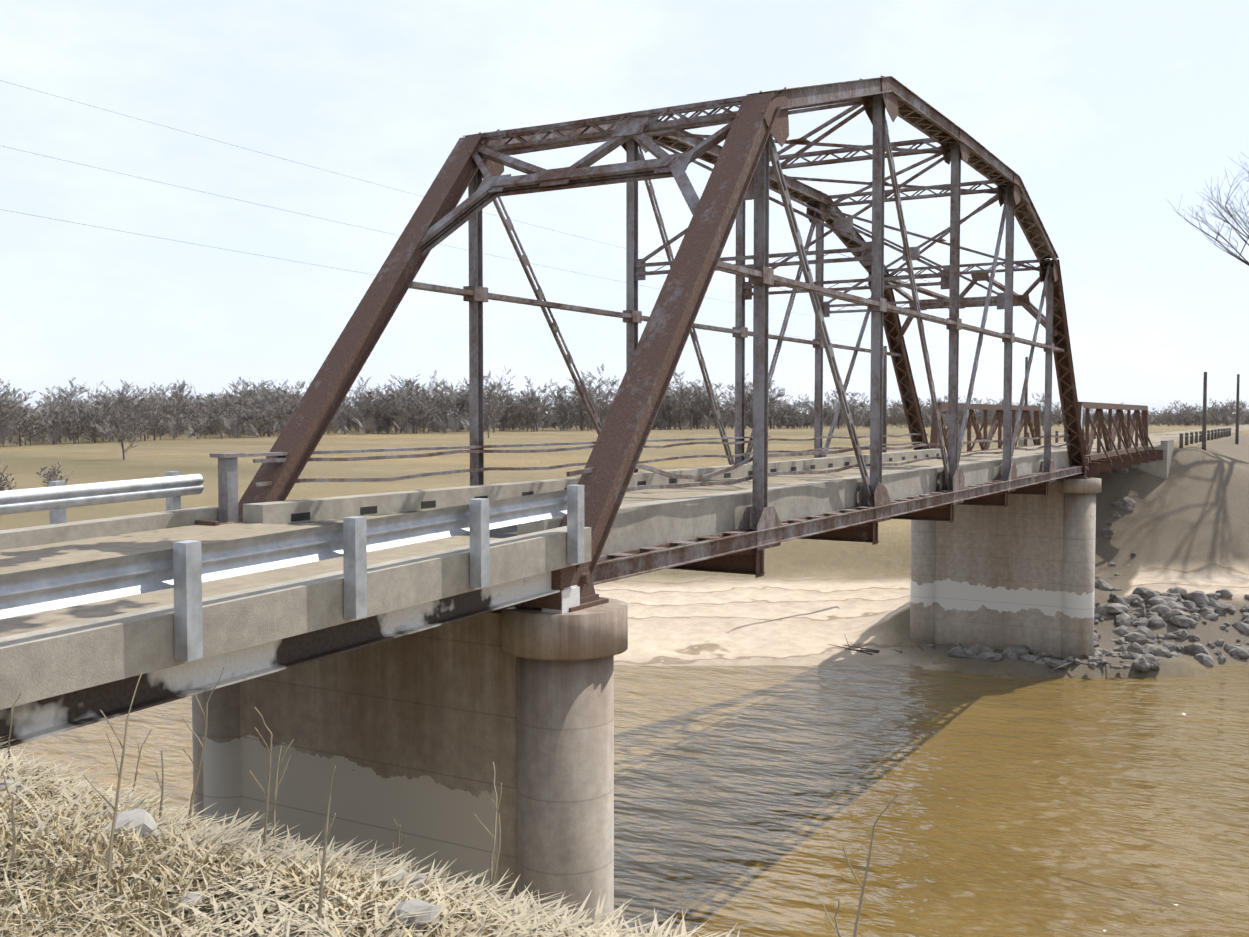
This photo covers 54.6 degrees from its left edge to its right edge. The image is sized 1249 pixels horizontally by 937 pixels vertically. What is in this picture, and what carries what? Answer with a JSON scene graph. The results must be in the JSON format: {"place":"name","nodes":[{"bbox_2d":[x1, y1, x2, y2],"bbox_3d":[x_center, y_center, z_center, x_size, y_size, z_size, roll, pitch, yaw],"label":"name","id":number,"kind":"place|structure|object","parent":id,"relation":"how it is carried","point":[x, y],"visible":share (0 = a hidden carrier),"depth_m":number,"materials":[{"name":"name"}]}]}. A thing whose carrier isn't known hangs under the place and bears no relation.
{"place":"outdoors","nodes":[
{"label":"outdoors","id":0,"kind":"place"},
{"bbox_2d":[0,665,1248,936],"bbox_3d":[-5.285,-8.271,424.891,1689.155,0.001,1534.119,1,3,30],"label":"water","id":1,"kind":"structure","parent":0,"point":[754,801],"depth_m":31.52,"materials":[{"name":"brown liquid"}]},
{"bbox_2d":[0,423,1248,936],"bbox_3d":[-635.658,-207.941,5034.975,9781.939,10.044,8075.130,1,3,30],"label":"terrain","id":2,"kind":"structure","parent":0,"point":[812,601],"depth_m":63.37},
{"bbox_2d":[0,780,587,935],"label":"rocks","id":3,"kind":"object","parent":2,"relation":"on","point":[145,820],"visible":0.31,"depth_m":4.47,"materials":[{"name":"grey stone"}]},
{"bbox_2d":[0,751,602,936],"bbox_3d":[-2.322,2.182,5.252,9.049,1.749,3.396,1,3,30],"label":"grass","id":4,"kind":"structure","parent":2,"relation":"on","point":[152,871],"depth_m":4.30,"materials":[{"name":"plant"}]},
{"bbox_2d":[0,735,739,936],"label":"dry grass","id":5,"kind":"structure","parent":2,"relation":"on","point":[308,924],"depth_m":4.32,"materials":[{"name":"beige plant"}]},
{"bbox_2d":[192,597,627,928],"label":"pier","id":6,"kind":"structure","parent":2,"relation":"on","point":[416,735],"depth_m":15.92,"materials":[{"name":"grey concrete"}]},
{"bbox_2d":[0,571,579,749],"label":"approach girders","id":7,"kind":"object","parent":6,"relation":"on","point":[39,719],"visible":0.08,"depth_m":10.59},
{"bbox_2d":[0,506,590,709],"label":"approach deck","id":8,"kind":"structure","parent":6,"relation":"on","point":[50,653],"depth_m":11.35,"materials":[{"name":"grey concrete"}]},
{"bbox_2d":[0,471,583,660],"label":"guardrail","id":9,"kind":"object","parent":8,"relation":"attached to","point":[185,569],"visible":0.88,"depth_m":11.14,"materials":[{"name":"silver metal"}]},
{"bbox_2d":[195,456,1090,611],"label":"bridge bearings","id":10,"kind":"object","parent":6,"relation":"on","point":[566,577],"visible":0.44,"depth_m":15.02,"materials":[{"name":"metal"}]},
{"bbox_2d":[238,75,1085,584],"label":"end posts","id":11,"kind":"object","parent":10,"relation":"on","point":[628,423],"visible":0.69,"depth_m":19.50,"materials":[{"name":"brown metal"}]},
{"bbox_2d":[210,436,769,521],"bbox_3d":[-0.926,-0.083,26.856,0.320,1.030,20.450,1,3,30],"label":"far-side railing","id":12,"kind":"object","parent":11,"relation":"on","point":[228,487],"visible":0.91,"depth_m":18.21,"materials":[{"name":"metal"}]},
{"bbox_2d":[253,433,1070,491],"bbox_3d":[5.842,-0.517,32.620,5.749,0.506,36.003,1,3,30],"label":"railing","id":13,"kind":"object","parent":11,"relation":"attached to","point":[640,465],"visible":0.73,"depth_m":22.93,"materials":[{"name":"metal"}]},
{"bbox_2d":[463,76,1058,275],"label":"truss top chords","id":14,"kind":"object","parent":11,"relation":"attached to","point":[923,116],"visible":0.5,"depth_m":30.44,"materials":[{"name":"brown metal"}]},
{"bbox_2d":[409,94,1065,356],"bbox_3d":[5.842,-6.071,32.383,6.270,4.905,29.247,1,3,30],"label":"cross bracing","id":15,"kind":"object","parent":14,"relation":"attached to","point":[638,126],"visible":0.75,"depth_m":25.74,"materials":[{"name":"brown metal"}]},
{"bbox_2d":[583,461,1083,584],"bbox_3d":[5.842,0.390,32.658,6.440,0.892,36.400,1,3,30],"label":"bottom chord","id":16,"kind":"object","parent":11,"relation":"attached to","point":[772,530],"visible":0.46,"depth_m":21.39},
{"bbox_2d":[468,94,1053,530],"bbox_3d":[5.842,-3.836,32.478,6.200,9.169,24.709,1,3,30],"label":"truss web","id":17,"kind":"object","parent":16,"relation":"attached to","point":[880,150],"visible":0.67,"depth_m":27.15},
{"bbox_2d":[667,476,1068,577],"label":"floor beams","id":18,"kind":"structure","parent":16,"relation":"attached to","point":[750,561],"depth_m":26.14,"materials":[{"name":"brown metal"}]},
{"bbox_2d":[243,449,1069,554],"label":"deck","id":19,"kind":"structure","parent":18,"relation":"on","point":[647,517],"depth_m":22.47,"materials":[{"name":"concrete"}]},
{"bbox_2d":[0,667,898,936],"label":"weeds","id":20,"kind":"object","parent":2,"relation":"on","point":[12,821],"visible":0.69,"depth_m":4.31,"materials":[{"name":"brown plant"}]},
{"bbox_2d":[0,364,1248,490],"bbox_3d":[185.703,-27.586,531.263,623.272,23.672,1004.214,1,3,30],"label":"treeline","id":21,"kind":"object","parent":2,"relation":"on","point":[452,423],"depth_m":361.71,"materials":[{"name":"brown plant"}]},
{"bbox_2d":[829,634,1109,670],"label":"driftwood","id":22,"kind":"object","parent":2,"relation":"on","point":[878,651],"visible":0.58,"depth_m":49.14,"materials":[{"name":"brown wood"}]},
{"bbox_2d":[910,477,1100,658],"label":"pier","id":23,"kind":"structure","parent":2,"relation":"on","point":[1019,569],"depth_m":48.20,"materials":[{"name":"grey concrete"}]},
{"bbox_2d":[930,401,1162,475],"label":"pony truss","id":24,"kind":"object","parent":23,"relation":"on","point":[1108,460],"visible":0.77,"depth_m":56.82,"materials":[{"name":"brown metal"}]},
{"bbox_2d":[1081,406,1082,427],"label":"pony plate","id":25,"kind":"object","parent":24,"relation":"attached to","point":[1081,415],"visible":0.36,"depth_m":47.51,"materials":[{"name":"white metal"}]},
{"bbox_2d":[882,346,1239,452],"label":"posts","id":26,"kind":"object","parent":2,"relation":"on","point":[1226,432],"visible":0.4,"depth_m":69.49,"materials":[{"name":"brown wood"}]},
{"bbox_2d":[0,80,1000,348],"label":"wires","id":27,"kind":"object","parent":26,"relation":"hanging from","point":[312,216],"visible":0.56,"depth_m":22.87,"materials":[{"name":"grey metal"}]},
{"bbox_2d":[961,439,1173,478],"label":"pony deck","id":28,"kind":"structure","parent":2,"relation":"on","point":[1159,467],"depth_m":65.23,"materials":[{"name":"grey concrete"}]},
{"bbox_2d":[926,467,1248,671],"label":"riprap","id":29,"kind":"object","parent":2,"relation":"on","point":[1171,605],"visible":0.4,"depth_m":50.51,"materials":[{"name":"grey stone"}]},
{"bbox_2d":[1168,153,1248,265],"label":"tree","id":30,"kind":"object","parent":2,"relation":"on","point":[1245,261],"visible":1,"depth_m":73.22,"materials":[{"name":"brown plant"}]},
{"bbox_2d":[0,0,1248,416],"label":"sky","id":31,"kind":"structure","parent":0,"point":[1107,113],"materials":[{"name":"white"}]},
{"bbox_2d":[1041,424,1248,445],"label":"road","id":32,"kind":"structure","parent":0,"point":[1155,440],"depth_m":98.79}
]}

